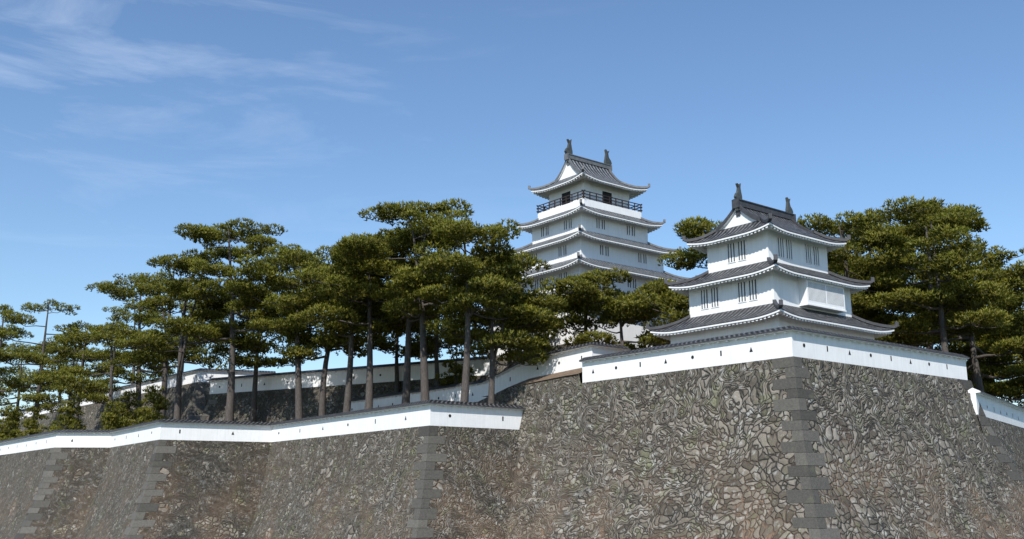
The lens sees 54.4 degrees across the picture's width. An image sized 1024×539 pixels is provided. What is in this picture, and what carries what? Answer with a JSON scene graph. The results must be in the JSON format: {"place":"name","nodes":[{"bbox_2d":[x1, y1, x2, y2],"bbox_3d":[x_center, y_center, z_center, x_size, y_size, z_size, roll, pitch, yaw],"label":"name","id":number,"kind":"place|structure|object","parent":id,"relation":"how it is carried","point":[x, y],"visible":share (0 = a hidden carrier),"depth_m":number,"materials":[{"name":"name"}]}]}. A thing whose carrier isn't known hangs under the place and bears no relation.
{"place":"outdoors","nodes":[
{"label":"outdoors","id":0,"kind":"place"},
{"bbox_2d":[0,356,1023,538],"bbox_3d":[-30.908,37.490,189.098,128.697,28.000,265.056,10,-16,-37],"label":"stone walls","id":1,"kind":"structure","parent":0,"point":[696,453],"depth_m":88.96,"materials":[{"name":"grey stone"}]},
{"bbox_2d":[0,326,1023,454],"bbox_3d":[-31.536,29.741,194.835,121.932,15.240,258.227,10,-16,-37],"label":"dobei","id":2,"kind":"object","parent":1,"relation":"on","point":[444,405],"visible":0.91,"depth_m":99.83,"materials":[{"name":"paint"}]},
{"bbox_2d":[14,356,1023,538],"bbox_3d":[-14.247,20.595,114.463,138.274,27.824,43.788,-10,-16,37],"label":"corner stones","id":3,"kind":"object","parent":1,"relation":"on","point":[803,436],"visible":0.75,"depth_m":88.55,"materials":[{"name":"grey stone"}]},
{"bbox_2d":[482,372,581,396],"bbox_3d":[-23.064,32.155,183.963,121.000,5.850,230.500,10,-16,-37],"label":"terrace tops","id":4,"kind":"object","parent":1,"relation":"on","point":[580,374],"visible":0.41,"depth_m":105.70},
{"bbox_2d":[495,343,576,373],"bbox_3d":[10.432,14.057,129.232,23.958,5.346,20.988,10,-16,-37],"label":"tenshu base","id":5,"kind":"object","parent":4,"relation":"on","point":[499,368],"depth_m":125.94,"materials":[{"name":"stone"}]},
{"bbox_2d":[477,139,696,355],"bbox_3d":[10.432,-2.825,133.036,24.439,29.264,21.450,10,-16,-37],"label":"castle keep","id":6,"kind":"structure","parent":5,"relation":"on","point":[588,220],"depth_m":129.12,"materials":[{"name":"paint"}]},
{"bbox_2d":[646,183,898,343],"bbox_3d":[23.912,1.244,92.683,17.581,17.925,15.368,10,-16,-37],"label":"corner turret","id":7,"kind":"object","parent":4,"relation":"on","point":[767,267],"visible":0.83,"depth_m":89.30,"materials":[{"name":"paint"}]},
{"bbox_2d":[0,0,1023,417],"label":"sky","id":8,"kind":"structure","parent":0,"point":[124,123],"materials":[{"name":"blue"}]}
]}

